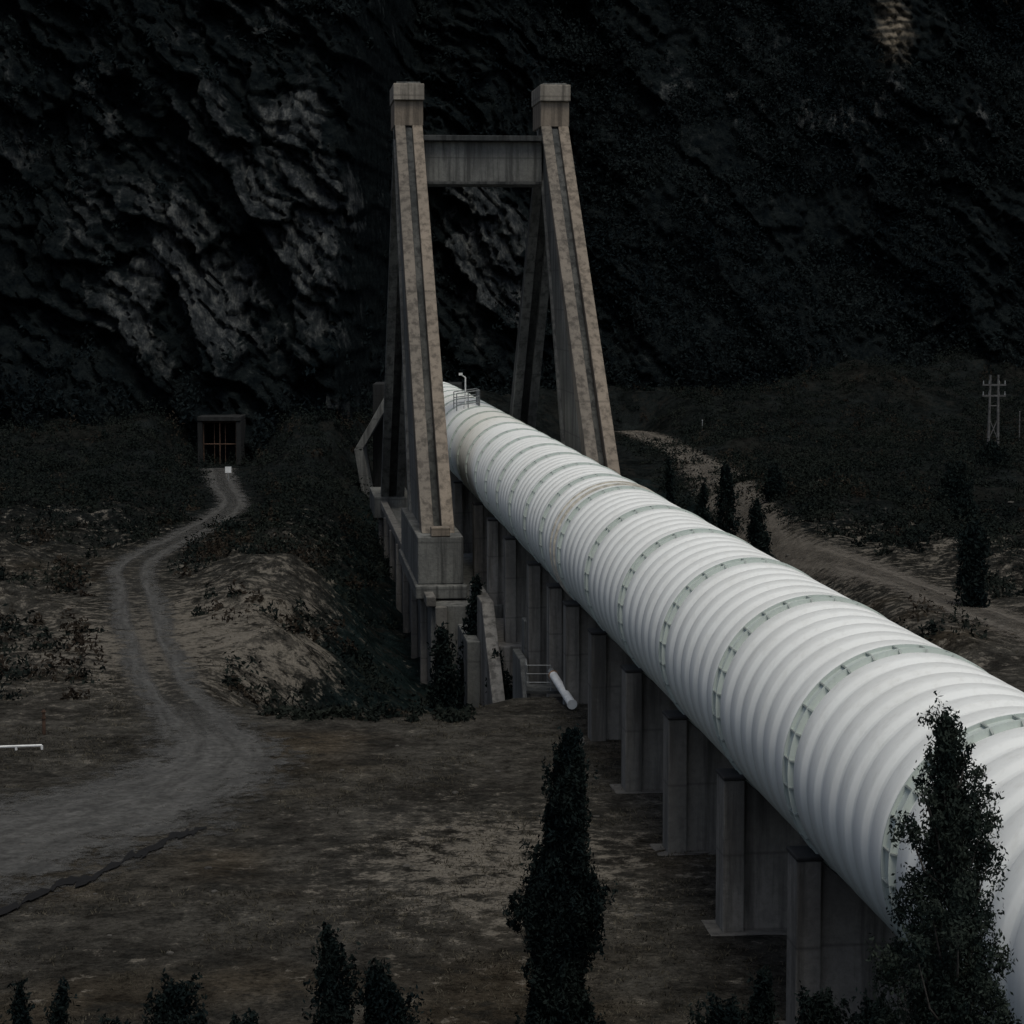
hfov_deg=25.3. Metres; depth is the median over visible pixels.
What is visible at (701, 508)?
cypress tree
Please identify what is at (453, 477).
pier
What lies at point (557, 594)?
pier
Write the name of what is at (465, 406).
vent pipe
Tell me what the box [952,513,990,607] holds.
cypress tree
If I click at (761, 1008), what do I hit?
cypress tree
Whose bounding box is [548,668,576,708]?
overflow pipe
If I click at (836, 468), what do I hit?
shrubs
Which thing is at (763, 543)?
cypress tree
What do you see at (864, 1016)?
cypress tree
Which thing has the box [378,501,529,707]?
abutment
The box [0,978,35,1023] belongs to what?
cypress tree
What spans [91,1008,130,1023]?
cypress tree
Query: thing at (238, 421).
tunnel gate
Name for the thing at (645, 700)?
pier
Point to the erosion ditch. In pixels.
(83, 879)
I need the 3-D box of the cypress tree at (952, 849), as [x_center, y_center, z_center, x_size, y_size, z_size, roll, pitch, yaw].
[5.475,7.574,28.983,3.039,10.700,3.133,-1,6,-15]
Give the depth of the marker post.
80.02 m
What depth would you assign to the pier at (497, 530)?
117.80 m
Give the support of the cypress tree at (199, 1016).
on the ground at (262, 979)
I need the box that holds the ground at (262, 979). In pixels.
[0,353,1023,1023]
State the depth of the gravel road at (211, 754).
72.43 m
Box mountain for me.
[0,0,1023,461]
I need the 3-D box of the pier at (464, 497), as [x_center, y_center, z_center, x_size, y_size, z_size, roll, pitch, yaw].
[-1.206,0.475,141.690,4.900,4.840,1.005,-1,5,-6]
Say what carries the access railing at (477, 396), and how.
on the pipeline
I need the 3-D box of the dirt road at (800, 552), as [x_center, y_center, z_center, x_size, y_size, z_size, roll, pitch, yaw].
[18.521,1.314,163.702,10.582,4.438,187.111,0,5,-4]
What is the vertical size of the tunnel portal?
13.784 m
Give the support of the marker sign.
on the ground at (262, 979)
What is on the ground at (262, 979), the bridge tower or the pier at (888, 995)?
the pier at (888, 995)
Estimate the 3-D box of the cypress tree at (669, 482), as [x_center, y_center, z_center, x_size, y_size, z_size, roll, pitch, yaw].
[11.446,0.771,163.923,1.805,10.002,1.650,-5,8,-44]
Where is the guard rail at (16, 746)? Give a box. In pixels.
[0,744,42,749]
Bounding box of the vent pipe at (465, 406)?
[459,373,467,408]
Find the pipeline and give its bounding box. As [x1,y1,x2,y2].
[443,382,1023,1023]
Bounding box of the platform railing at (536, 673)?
[526,659,550,690]
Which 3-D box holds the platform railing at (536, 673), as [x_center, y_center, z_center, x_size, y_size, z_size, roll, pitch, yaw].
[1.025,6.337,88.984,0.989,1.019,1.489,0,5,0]
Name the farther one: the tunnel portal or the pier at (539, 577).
the tunnel portal
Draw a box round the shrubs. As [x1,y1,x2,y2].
[0,344,1023,722]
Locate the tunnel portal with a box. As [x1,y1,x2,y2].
[354,382,461,496]
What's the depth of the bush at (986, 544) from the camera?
128.60 m
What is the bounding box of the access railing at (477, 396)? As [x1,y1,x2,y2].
[453,388,479,410]
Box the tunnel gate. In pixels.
[197,414,246,464]
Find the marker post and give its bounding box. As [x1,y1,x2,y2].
[41,709,45,734]
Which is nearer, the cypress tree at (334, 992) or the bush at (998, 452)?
the cypress tree at (334, 992)
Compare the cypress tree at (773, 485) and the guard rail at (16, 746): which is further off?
the cypress tree at (773, 485)
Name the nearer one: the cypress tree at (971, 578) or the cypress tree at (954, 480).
the cypress tree at (971, 578)
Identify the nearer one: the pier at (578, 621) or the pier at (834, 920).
the pier at (834, 920)
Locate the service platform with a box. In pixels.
[526,684,559,697]
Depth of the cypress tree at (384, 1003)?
40.92 m
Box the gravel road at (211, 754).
[0,468,306,903]
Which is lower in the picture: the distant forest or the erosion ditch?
the erosion ditch
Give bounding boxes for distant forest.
[0,0,1023,448]
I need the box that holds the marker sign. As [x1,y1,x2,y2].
[225,466,231,480]
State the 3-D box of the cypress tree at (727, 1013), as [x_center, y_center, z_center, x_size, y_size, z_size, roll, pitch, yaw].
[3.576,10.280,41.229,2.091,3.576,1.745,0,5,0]
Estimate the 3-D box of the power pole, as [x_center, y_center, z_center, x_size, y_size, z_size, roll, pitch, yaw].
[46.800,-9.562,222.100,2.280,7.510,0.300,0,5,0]
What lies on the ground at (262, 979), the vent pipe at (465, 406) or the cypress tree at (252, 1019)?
the cypress tree at (252, 1019)
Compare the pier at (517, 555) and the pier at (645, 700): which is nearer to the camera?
the pier at (645, 700)
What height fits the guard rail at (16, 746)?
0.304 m
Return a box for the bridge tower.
[370,82,619,598]
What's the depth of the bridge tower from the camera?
140.29 m
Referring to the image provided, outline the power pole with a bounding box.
[982,375,1005,444]
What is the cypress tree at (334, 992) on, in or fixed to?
on the ground at (262, 979)
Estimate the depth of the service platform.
88.63 m
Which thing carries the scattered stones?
on the ground at (262, 979)
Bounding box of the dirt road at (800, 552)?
[615,430,1023,640]
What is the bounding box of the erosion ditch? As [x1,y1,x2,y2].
[0,826,206,914]
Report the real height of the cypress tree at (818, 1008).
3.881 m
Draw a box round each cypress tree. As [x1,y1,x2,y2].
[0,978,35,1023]
[44,975,79,1023]
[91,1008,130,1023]
[140,968,207,1023]
[173,997,207,1023]
[229,1008,259,1023]
[302,921,361,1023]
[354,957,433,1023]
[423,621,465,708]
[455,573,485,709]
[484,645,512,705]
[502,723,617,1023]
[662,453,678,503]
[685,986,749,1023]
[692,477,711,522]
[711,461,742,537]
[733,964,780,1023]
[742,498,770,548]
[754,528,775,558]
[761,462,789,502]
[794,980,858,1023]
[851,987,891,1023]
[864,690,1021,1023]
[929,458,975,502]
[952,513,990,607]
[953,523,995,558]
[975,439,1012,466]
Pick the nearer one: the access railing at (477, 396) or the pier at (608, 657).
the pier at (608, 657)
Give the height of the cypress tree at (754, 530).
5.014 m
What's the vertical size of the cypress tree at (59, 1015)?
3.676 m
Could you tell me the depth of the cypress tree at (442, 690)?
109.91 m
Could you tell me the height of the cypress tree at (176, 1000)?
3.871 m
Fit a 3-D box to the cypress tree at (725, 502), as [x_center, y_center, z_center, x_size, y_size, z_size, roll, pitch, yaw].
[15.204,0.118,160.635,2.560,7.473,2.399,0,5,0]
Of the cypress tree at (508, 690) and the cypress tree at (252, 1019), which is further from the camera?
the cypress tree at (508, 690)
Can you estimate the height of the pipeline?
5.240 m
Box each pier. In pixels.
[450,470,463,504]
[452,480,484,552]
[472,502,494,582]
[486,517,518,604]
[503,536,541,642]
[526,561,562,696]
[546,583,585,696]
[562,600,608,704]
[580,628,643,742]
[610,664,689,793]
[650,710,746,855]
[701,768,806,935]
[773,845,901,1023]
[885,954,936,1023]
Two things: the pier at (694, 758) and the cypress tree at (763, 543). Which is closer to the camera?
the pier at (694, 758)
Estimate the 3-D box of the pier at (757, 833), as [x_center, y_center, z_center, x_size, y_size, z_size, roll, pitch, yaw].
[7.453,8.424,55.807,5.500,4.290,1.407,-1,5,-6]
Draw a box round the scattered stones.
[19,466,1013,953]
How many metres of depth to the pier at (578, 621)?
85.73 m
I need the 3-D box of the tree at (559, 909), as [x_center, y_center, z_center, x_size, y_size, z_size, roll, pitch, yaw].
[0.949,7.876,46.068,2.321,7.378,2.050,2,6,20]
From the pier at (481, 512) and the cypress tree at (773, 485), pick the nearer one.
the pier at (481, 512)

